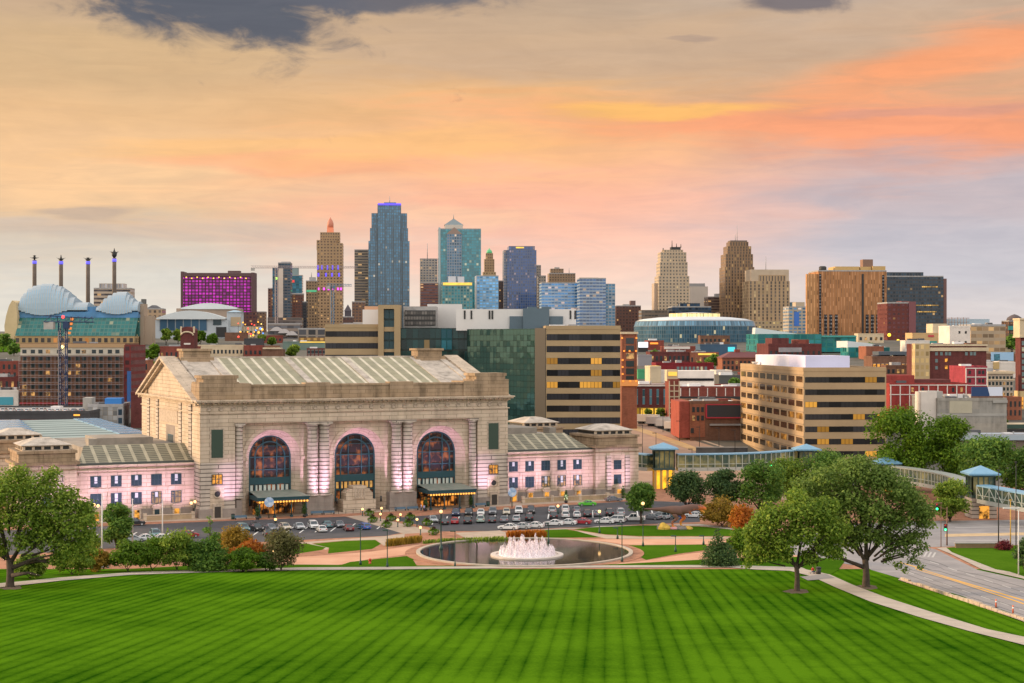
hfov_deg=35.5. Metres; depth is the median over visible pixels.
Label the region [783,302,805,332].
office block
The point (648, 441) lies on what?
road
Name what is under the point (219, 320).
convention hall
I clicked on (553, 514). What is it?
sport utility car
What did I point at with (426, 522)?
flower tub
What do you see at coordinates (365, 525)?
car
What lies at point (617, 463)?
pavilion window
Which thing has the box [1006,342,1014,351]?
cream building
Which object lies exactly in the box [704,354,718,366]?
street tree
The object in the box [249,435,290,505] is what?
arched window
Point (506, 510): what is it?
car
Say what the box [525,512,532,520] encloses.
sport utility car
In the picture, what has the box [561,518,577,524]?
car
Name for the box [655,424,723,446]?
sidewalk
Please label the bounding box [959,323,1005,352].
banded office
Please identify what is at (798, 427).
window
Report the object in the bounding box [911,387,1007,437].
grey warehouse
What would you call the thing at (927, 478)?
skywalk bridge
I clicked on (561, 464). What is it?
wing window
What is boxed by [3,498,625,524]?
station forecourt
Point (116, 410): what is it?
concrete block
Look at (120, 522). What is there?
tree
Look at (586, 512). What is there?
sport utility car
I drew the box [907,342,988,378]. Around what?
brick warehouse
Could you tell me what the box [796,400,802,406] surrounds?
window
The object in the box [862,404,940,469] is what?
tree
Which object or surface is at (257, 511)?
clipped shrub
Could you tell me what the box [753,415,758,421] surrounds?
window
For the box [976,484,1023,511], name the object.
skywalk bridge
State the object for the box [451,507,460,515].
sport utility car
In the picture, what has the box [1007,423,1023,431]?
street bridge
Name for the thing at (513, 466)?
wing window
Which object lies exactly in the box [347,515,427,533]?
walk
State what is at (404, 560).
lawn island
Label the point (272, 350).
terraced building
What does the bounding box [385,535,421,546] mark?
ornamental grass
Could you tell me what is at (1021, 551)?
shrub
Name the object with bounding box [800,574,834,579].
path shade patch
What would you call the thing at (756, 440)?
window
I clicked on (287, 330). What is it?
convention block
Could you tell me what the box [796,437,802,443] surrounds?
window
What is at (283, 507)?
entrance doors
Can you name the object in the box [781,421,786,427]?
window
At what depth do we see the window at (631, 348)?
639.79 m
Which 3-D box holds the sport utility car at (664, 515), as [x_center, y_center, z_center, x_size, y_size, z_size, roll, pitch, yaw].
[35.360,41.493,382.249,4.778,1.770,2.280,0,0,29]
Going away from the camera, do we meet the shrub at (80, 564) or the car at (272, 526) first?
the shrub at (80, 564)
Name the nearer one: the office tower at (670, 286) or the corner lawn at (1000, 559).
the corner lawn at (1000, 559)
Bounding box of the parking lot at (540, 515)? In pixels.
[396,501,699,530]
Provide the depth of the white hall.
898.72 m
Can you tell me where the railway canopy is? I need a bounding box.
[956,430,1023,458]
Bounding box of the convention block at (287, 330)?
[268,323,301,337]
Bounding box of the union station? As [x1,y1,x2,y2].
[0,348,642,524]
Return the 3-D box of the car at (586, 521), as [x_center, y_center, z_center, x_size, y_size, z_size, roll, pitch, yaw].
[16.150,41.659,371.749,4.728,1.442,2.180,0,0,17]
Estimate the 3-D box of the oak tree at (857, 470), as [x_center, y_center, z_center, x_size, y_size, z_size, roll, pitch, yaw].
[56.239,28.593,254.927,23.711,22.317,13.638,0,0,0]
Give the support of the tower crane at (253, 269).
on the city ground at (893, 345)
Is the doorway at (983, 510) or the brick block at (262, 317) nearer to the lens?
the doorway at (983, 510)
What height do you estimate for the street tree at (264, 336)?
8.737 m
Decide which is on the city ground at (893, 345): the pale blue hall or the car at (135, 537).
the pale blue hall
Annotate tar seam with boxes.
[905,557,1022,591]
[906,561,1023,596]
[907,574,1022,614]
[909,555,1021,586]
[909,568,1015,601]
[909,571,1023,609]
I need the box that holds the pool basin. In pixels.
[405,537,643,568]
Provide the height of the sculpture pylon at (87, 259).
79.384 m
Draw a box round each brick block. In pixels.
[141,299,165,319]
[257,311,266,331]
[615,301,640,331]
[678,370,739,399]
[757,338,821,354]
[877,301,915,339]
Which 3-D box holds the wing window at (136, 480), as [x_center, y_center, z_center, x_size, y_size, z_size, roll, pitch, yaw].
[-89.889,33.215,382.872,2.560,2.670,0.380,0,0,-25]
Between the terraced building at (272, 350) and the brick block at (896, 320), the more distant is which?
the brick block at (896, 320)
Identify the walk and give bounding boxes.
[301,534,404,549]
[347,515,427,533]
[456,530,505,537]
[500,524,732,532]
[575,530,728,538]
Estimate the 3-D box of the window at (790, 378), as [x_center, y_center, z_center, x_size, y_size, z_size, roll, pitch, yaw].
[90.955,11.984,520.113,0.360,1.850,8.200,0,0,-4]
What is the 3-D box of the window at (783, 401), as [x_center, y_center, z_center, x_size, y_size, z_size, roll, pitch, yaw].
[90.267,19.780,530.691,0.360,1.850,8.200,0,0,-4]
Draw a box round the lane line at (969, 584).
[900,562,1023,600]
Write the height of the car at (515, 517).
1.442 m
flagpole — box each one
[101,493,103,566]
[132,499,132,540]
[162,499,162,532]
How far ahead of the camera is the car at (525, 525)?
361.31 m
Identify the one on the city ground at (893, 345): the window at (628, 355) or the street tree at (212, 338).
the street tree at (212, 338)
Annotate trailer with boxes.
[637,414,659,423]
[646,416,669,425]
[656,419,670,428]
[664,421,670,430]
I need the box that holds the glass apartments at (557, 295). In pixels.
[539,282,576,325]
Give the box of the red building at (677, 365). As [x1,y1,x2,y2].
[651,360,713,369]
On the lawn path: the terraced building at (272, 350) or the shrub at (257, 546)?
the shrub at (257, 546)
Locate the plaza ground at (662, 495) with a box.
[0,486,1023,568]
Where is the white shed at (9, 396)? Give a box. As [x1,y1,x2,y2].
[0,386,19,405]
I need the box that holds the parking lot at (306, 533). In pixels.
[0,517,398,554]
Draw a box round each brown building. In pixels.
[225,332,247,340]
[698,335,729,343]
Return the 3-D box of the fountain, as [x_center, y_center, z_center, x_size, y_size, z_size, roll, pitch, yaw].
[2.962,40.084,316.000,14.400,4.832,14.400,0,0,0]
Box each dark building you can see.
[244,338,263,344]
[646,349,689,361]
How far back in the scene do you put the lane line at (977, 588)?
251.60 m
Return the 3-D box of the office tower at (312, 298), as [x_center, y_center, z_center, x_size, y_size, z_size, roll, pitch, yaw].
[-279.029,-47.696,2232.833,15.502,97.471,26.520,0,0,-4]
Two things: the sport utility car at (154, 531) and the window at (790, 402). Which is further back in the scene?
the window at (790, 402)
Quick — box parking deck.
[0,406,99,419]
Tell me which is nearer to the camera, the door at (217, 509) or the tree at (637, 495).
the tree at (637, 495)
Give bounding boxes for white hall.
[986,360,1014,377]
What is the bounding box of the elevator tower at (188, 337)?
[180,326,197,348]
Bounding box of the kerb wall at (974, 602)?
[901,577,1023,619]
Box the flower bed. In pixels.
[423,536,507,543]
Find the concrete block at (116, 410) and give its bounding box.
[83,397,130,425]
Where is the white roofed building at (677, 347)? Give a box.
[660,344,695,351]
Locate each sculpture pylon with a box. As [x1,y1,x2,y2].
[30,255,38,286]
[58,256,63,285]
[85,257,90,301]
[111,248,117,294]
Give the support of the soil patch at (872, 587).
on the lawn at (536, 626)
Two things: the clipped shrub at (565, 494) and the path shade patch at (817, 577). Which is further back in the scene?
the clipped shrub at (565, 494)
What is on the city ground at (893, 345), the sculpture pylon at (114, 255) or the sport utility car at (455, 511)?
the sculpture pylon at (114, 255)
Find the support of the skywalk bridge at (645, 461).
attached to the skywalk pavilion at (663, 467)
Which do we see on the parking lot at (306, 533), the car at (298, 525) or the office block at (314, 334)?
the car at (298, 525)
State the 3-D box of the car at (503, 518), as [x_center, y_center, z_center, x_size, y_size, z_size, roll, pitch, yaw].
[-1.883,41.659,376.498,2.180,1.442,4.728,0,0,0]
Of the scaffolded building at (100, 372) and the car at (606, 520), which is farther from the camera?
the scaffolded building at (100, 372)
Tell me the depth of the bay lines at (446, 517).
385.33 m
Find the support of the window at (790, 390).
in the tan office
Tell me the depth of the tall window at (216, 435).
384.94 m
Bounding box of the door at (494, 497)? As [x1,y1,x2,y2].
[492,494,496,504]
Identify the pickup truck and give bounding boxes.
[625,513,645,520]
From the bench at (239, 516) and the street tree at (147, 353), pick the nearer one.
the bench at (239, 516)
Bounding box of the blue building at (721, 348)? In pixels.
[695,342,736,355]
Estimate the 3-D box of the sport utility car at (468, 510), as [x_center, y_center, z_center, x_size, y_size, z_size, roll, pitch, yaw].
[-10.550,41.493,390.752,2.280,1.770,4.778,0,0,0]
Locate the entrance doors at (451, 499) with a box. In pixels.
[420,492,457,506]
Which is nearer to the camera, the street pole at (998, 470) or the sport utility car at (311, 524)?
the street pole at (998, 470)
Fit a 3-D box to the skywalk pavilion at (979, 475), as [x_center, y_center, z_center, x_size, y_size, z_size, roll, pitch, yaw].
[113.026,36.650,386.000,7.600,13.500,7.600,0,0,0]
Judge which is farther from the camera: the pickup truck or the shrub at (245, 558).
the pickup truck
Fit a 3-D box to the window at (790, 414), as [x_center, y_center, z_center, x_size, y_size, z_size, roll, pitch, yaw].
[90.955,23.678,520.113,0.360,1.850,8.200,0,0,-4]
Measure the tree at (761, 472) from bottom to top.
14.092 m
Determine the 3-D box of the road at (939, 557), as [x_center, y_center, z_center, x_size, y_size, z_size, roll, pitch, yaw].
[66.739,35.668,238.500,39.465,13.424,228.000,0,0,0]
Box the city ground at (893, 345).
[0,331,1023,485]
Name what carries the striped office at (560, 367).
on the city ground at (893, 345)
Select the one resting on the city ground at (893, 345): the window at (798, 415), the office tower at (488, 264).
the office tower at (488, 264)
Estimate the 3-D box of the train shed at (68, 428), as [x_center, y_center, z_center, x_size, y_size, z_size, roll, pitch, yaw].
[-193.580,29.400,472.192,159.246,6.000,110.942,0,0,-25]
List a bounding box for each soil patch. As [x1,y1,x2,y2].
[0,585,20,589]
[783,589,807,593]
[858,585,876,589]
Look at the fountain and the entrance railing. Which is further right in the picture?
the fountain
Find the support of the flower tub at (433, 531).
on the plaza ground at (662, 495)
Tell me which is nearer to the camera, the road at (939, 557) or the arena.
the road at (939, 557)
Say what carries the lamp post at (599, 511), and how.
on the lawn island at (652, 530)
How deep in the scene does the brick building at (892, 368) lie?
857.39 m
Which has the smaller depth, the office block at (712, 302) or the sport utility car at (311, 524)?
the sport utility car at (311, 524)
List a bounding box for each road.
[631,422,855,499]
[790,537,1023,616]
[816,520,1023,546]
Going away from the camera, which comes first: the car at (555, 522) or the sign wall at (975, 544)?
the sign wall at (975, 544)
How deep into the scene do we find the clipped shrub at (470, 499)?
407.28 m
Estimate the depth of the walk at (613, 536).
345.99 m
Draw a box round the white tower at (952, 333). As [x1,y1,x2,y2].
[938,317,969,343]
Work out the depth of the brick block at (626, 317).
2100.00 m
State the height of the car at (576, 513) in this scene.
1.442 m
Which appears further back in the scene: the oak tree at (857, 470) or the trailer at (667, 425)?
the trailer at (667, 425)
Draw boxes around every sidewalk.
[633,426,695,450]
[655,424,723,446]
[898,578,1023,620]
[938,547,1023,578]
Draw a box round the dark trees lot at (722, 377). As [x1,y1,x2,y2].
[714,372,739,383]
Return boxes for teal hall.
[746,328,889,357]
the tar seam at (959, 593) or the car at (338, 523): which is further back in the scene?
the car at (338, 523)
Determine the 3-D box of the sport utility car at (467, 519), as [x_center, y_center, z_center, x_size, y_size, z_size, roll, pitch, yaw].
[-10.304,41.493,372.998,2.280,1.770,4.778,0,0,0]
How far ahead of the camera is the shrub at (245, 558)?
290.06 m
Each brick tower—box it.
[620,332,637,428]
[665,369,679,418]
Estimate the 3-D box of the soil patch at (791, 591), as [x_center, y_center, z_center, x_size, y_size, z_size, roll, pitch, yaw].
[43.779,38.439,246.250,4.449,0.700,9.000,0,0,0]
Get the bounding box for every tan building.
[198,343,243,355]
[242,326,262,337]
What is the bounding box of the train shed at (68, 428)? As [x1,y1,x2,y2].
[0,418,141,437]
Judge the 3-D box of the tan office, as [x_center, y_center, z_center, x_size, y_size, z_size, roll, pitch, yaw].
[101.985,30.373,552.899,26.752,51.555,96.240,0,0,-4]
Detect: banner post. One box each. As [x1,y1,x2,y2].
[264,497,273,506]
[508,488,516,496]
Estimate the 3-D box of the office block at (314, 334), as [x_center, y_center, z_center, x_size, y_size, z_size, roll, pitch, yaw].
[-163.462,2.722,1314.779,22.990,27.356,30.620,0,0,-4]
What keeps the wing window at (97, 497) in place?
in the union station
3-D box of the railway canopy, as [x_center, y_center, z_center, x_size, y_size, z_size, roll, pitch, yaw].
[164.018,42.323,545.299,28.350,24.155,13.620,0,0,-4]
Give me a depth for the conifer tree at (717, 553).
302.15 m
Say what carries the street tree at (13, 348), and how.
on the city ground at (893, 345)
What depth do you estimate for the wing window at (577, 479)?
432.59 m
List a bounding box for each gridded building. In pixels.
[886,374,967,413]
[949,364,986,393]
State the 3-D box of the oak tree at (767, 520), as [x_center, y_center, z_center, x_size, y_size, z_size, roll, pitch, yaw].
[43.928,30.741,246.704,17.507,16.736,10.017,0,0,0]
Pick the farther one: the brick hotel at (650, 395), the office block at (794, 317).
the office block at (794, 317)
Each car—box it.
[128,534,145,541]
[133,517,145,525]
[139,533,151,539]
[149,528,161,535]
[182,530,198,536]
[236,522,250,530]
[249,522,263,531]
[262,529,272,535]
[264,523,277,530]
[278,522,291,529]
[293,522,305,529]
[307,520,318,528]
[316,525,326,531]
[321,521,332,527]
[334,520,344,527]
[342,524,353,530]
[358,522,370,529]
[428,515,437,522]
[438,518,448,524]
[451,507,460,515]
[451,517,459,523]
[463,516,471,523]
[464,507,472,515]
[476,514,484,522]
[477,508,484,514]
[488,506,496,514]
[488,516,496,522]
[498,523,519,529]
[499,515,508,521]
[502,507,510,514]
[512,515,520,521]
[515,505,522,513]
[515,522,531,528]
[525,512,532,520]
[527,505,534,513]
[528,521,544,527]
[543,519,563,525]
[548,506,555,513]
[549,511,557,518]
[561,504,569,511]
[561,510,569,517]
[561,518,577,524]
[572,506,580,511]
[572,511,580,517]
[574,517,591,524]
[578,500,596,505]
[582,509,591,516]
[593,510,601,515]
[594,517,614,523]
[604,496,622,501]
[604,508,613,515]
[609,515,625,522]
[616,508,624,514]
[643,513,660,519]
[656,512,670,519]
[685,511,702,517]
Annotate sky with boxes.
[0,0,1023,330]
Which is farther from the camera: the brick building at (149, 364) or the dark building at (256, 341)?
the dark building at (256, 341)
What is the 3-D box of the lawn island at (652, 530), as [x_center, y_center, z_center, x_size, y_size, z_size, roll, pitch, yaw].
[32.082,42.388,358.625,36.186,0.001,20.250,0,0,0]
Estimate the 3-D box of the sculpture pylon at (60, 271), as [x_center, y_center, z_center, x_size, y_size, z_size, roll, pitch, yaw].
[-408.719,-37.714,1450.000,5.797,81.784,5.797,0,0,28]
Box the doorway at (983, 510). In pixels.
[979,506,988,518]
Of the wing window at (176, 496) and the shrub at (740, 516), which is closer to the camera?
the shrub at (740, 516)
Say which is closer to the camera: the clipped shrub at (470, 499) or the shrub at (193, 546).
the shrub at (193, 546)
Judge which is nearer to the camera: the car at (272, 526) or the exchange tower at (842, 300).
the car at (272, 526)
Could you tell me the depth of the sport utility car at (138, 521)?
368.12 m
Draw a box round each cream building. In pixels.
[645,366,664,382]
[987,368,1014,395]
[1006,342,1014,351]
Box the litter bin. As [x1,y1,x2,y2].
[816,567,820,573]
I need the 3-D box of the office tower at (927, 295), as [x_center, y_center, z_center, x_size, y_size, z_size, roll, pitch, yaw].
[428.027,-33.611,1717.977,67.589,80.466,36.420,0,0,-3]
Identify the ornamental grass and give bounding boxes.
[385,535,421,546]
[506,529,546,537]
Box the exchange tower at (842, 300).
[806,259,886,334]
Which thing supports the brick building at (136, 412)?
on the city ground at (893, 345)
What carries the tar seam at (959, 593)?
on the road at (939, 557)
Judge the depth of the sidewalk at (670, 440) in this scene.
602.69 m
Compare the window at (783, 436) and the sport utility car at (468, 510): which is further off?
the window at (783, 436)
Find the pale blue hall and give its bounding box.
[947,319,989,325]
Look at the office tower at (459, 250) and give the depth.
2318.75 m
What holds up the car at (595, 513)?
on the parking lot at (540, 515)
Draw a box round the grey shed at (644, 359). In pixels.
[637,354,651,365]
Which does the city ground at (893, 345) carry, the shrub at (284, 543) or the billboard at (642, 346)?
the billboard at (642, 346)
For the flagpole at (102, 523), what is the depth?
299.69 m
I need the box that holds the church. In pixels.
[343,305,353,322]
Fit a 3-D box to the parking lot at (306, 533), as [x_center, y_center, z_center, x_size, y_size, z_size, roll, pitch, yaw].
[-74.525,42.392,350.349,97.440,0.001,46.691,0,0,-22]
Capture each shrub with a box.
[13,552,48,578]
[53,541,95,574]
[85,549,110,571]
[87,533,100,552]
[107,538,150,571]
[138,534,175,570]
[155,526,195,570]
[181,540,204,566]
[217,523,253,552]
[225,545,260,571]
[228,538,266,554]
[254,505,260,519]
[256,551,277,570]
[263,527,306,570]
[302,503,306,516]
[423,497,427,510]
[468,495,472,506]
[563,490,568,502]
[621,486,624,497]
[699,494,735,526]
[724,526,751,560]
[728,503,755,530]
[994,538,1012,550]
[1012,537,1023,568]
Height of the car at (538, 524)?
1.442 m
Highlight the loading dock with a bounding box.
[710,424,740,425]
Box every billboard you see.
[638,342,647,351]
[986,352,1014,361]
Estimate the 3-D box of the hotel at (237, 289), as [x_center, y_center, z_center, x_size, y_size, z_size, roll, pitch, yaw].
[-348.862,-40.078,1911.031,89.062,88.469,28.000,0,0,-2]
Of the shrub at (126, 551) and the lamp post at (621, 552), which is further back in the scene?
the lamp post at (621, 552)
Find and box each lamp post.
[356,525,361,564]
[382,529,388,566]
[439,510,442,548]
[598,510,600,532]
[617,523,622,561]
[671,535,676,551]
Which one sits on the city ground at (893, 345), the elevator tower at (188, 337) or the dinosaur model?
the elevator tower at (188, 337)
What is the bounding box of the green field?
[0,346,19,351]
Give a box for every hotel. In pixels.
[181,271,256,325]
[637,381,664,414]
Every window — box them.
[90,476,100,487]
[90,493,100,505]
[111,475,121,486]
[111,493,121,504]
[131,475,141,485]
[131,492,141,503]
[151,474,161,484]
[151,491,161,502]
[168,434,172,441]
[171,473,181,484]
[171,490,181,502]
[211,429,222,457]
[212,474,222,484]
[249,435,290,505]
[335,433,374,501]
[417,431,454,498]
[489,423,498,448]
[489,464,497,473]
[509,461,517,471]
[509,477,517,487]
[525,461,533,470]
[525,476,533,487]
[541,460,549,470]
[541,476,549,486]
[557,460,565,469]
[557,475,565,485]
[573,459,581,468]
[573,475,581,485]
[614,460,621,468]
[614,474,620,483]
[626,338,633,343]
[626,346,633,350]
[626,353,633,358]
[626,361,633,366]
[626,368,633,373]
[626,376,633,379]
[753,372,758,377]
[753,383,758,388]
[753,394,758,399]
[753,405,758,410]
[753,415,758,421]
[753,426,758,432]
[753,437,758,443]
[781,375,786,380]
[781,386,786,392]
[781,398,786,403]
[781,410,786,415]
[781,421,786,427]
[781,433,786,439]
[788,375,793,380]
[788,387,793,393]
[788,399,793,405]
[788,411,793,417]
[788,423,793,429]
[788,435,793,441]
[796,376,802,381]
[796,388,802,394]
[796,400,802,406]
[796,412,802,418]
[796,425,802,431]
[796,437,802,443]
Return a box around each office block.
[94,283,134,306]
[268,288,271,316]
[292,293,303,316]
[298,328,324,340]
[302,301,307,327]
[352,301,365,321]
[639,303,710,319]
[704,294,718,312]
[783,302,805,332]
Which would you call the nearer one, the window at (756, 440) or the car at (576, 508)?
the car at (576, 508)
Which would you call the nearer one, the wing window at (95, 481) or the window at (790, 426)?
the wing window at (95, 481)
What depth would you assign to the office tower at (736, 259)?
2201.11 m
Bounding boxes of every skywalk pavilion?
[648,442,678,488]
[791,444,821,469]
[874,457,901,490]
[960,465,1000,518]
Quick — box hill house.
[1001,314,1020,336]
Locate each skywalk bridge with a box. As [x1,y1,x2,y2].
[639,453,653,470]
[676,449,796,470]
[883,465,965,501]
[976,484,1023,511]
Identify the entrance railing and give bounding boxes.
[326,507,396,513]
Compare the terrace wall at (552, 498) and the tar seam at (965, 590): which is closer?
the tar seam at (965, 590)
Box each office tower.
[292,268,302,292]
[306,272,317,327]
[317,217,343,327]
[354,249,367,305]
[368,196,409,327]
[420,243,437,281]
[420,282,437,305]
[438,215,480,308]
[441,276,472,308]
[475,275,498,308]
[482,248,495,274]
[498,280,502,308]
[503,246,535,308]
[536,265,540,306]
[537,275,545,308]
[547,267,574,281]
[652,244,688,309]
[689,283,707,305]
[715,236,753,317]
[887,272,946,332]
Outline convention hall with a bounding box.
[155,303,243,337]
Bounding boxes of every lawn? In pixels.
[0,569,1023,682]
[947,545,1023,575]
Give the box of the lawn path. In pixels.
[0,565,1023,644]
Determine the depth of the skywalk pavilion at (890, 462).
449.17 m
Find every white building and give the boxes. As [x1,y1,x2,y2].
[710,369,731,373]
[900,338,929,350]
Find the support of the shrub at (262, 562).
on the lawn at (536, 626)
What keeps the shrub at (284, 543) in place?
on the lawn at (536, 626)
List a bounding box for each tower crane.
[43,315,93,405]
[251,266,356,322]
[326,283,351,323]
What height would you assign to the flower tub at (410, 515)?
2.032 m
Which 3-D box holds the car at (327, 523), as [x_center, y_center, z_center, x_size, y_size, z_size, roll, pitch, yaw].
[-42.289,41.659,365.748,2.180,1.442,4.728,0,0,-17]
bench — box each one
[234,515,246,519]
[311,511,322,514]
[323,510,334,514]
[407,506,417,509]
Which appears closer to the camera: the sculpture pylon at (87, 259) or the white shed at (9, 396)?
the white shed at (9, 396)
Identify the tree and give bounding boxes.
[0,333,15,351]
[0,462,102,586]
[7,342,19,354]
[99,502,133,548]
[146,349,149,359]
[148,343,159,359]
[160,328,172,344]
[173,328,179,342]
[186,516,233,572]
[198,330,205,344]
[205,333,218,343]
[257,334,266,340]
[267,337,276,344]
[285,344,300,355]
[623,480,656,523]
[644,408,652,413]
[655,408,665,416]
[664,469,709,504]
[698,528,742,567]
[700,468,743,504]
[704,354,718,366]
[728,377,739,382]
[732,459,787,508]
[740,486,853,590]
[770,456,814,504]
[789,451,937,586]
[801,448,848,496]
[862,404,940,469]
[913,413,973,476]
[930,477,973,521]
[951,433,1023,483]
[1000,445,1023,490]
[1006,334,1014,351]
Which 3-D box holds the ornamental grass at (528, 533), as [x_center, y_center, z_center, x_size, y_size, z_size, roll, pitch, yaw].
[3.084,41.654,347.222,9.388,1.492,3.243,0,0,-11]
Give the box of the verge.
[0,557,843,582]
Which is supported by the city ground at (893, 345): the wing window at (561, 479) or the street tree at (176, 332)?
the street tree at (176, 332)
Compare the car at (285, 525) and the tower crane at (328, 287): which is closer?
the car at (285, 525)
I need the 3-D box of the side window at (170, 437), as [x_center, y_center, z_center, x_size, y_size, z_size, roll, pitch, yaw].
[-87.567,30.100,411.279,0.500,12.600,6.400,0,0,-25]
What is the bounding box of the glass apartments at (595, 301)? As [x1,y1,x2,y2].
[577,278,614,325]
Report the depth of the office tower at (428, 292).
2299.93 m
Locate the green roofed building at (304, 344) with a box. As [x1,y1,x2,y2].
[283,340,324,349]
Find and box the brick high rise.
[1013,318,1023,408]
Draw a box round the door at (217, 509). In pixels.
[215,507,220,517]
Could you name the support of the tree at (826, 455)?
on the plaza ground at (662, 495)
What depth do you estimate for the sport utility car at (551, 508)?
393.60 m
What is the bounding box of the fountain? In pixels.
[491,534,562,559]
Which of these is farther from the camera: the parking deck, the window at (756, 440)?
the parking deck
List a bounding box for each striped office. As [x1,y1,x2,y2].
[325,304,466,361]
[456,307,620,436]
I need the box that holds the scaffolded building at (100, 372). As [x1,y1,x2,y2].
[19,341,145,407]
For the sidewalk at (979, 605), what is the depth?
212.03 m
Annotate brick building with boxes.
[0,358,19,375]
[0,374,19,389]
[131,391,141,427]
[146,357,153,373]
[160,344,200,356]
[244,344,264,355]
[264,335,282,342]
[307,347,324,355]
[644,339,663,349]
[690,350,718,361]
[716,349,756,370]
[858,344,883,358]
[864,351,906,366]
[881,362,906,374]
[1003,396,1021,419]
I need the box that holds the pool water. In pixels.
[420,539,628,564]
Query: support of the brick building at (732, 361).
on the city ground at (893, 345)
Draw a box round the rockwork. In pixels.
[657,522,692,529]
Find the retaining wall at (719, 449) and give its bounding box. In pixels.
[696,447,747,452]
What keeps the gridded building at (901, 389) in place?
on the city ground at (893, 345)
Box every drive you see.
[256,539,725,564]
[617,552,796,563]
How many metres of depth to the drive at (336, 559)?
319.97 m
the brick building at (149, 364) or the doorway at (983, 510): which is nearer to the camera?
the doorway at (983, 510)
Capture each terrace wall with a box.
[143,511,194,520]
[521,492,627,502]
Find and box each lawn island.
[294,544,325,553]
[315,540,380,552]
[343,556,415,564]
[543,529,597,537]
[575,525,732,535]
[629,544,705,559]
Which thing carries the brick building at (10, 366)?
on the city ground at (893, 345)
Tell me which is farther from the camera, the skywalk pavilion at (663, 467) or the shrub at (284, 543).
the skywalk pavilion at (663, 467)
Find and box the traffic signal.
[935,504,947,544]
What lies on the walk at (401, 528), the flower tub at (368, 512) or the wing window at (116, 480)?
the flower tub at (368, 512)
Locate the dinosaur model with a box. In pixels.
[644,504,706,526]
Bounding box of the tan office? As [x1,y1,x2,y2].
[740,354,885,460]
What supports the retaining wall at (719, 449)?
on the city ground at (893, 345)
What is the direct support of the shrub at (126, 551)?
on the verge
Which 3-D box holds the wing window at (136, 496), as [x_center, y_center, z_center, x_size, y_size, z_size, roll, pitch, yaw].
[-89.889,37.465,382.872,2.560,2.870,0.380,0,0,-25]
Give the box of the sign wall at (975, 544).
[954,542,998,547]
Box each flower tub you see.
[364,508,374,515]
[367,514,377,522]
[381,519,392,527]
[385,513,396,520]
[403,518,413,526]
[404,512,415,519]
[422,517,432,525]
[428,526,439,534]
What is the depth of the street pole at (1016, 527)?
326.97 m
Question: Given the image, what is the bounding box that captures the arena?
[634,312,755,342]
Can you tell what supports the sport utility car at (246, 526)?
on the parking lot at (306, 533)
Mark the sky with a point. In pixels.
(601, 137)
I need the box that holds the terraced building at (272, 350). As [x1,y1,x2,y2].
[262,345,284,355]
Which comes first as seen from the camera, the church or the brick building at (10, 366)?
the brick building at (10, 366)
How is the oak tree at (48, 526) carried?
on the soil patch at (14, 588)
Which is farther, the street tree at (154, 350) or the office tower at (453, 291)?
the office tower at (453, 291)
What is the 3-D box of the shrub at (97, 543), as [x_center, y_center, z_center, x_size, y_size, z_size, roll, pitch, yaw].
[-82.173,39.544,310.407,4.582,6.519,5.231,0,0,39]
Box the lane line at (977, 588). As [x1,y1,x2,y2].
[915,568,1023,603]
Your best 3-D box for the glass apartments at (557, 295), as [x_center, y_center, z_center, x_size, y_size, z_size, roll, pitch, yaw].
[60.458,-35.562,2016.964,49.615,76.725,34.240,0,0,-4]
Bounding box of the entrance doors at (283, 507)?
[252,500,293,514]
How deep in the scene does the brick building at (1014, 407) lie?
673.76 m
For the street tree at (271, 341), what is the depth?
1269.50 m
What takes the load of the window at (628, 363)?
in the brick tower at (628, 380)
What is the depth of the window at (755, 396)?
571.97 m
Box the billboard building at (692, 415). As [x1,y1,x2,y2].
[671,396,740,440]
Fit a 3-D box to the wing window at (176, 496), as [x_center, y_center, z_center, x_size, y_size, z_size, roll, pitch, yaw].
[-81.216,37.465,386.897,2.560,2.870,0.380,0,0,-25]
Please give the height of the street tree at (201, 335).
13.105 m
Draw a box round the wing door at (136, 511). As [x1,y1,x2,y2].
[135,510,138,518]
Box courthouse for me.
[742,269,789,331]
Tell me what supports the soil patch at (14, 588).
on the lawn at (536, 626)
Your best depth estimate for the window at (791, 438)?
520.59 m
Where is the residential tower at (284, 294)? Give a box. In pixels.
[267,262,302,329]
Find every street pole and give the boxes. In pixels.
[997,469,999,544]
[1003,507,1019,574]
[1009,499,1011,542]
[1015,461,1016,548]
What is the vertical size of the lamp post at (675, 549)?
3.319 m
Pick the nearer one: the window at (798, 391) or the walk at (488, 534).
the walk at (488, 534)
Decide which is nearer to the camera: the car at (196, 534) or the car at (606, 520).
the car at (196, 534)
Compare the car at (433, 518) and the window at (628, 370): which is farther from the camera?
the window at (628, 370)
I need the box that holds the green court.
[637,369,644,378]
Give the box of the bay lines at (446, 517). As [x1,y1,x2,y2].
[97,510,652,534]
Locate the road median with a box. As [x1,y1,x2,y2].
[945,532,1023,536]
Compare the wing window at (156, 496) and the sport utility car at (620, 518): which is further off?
the wing window at (156, 496)

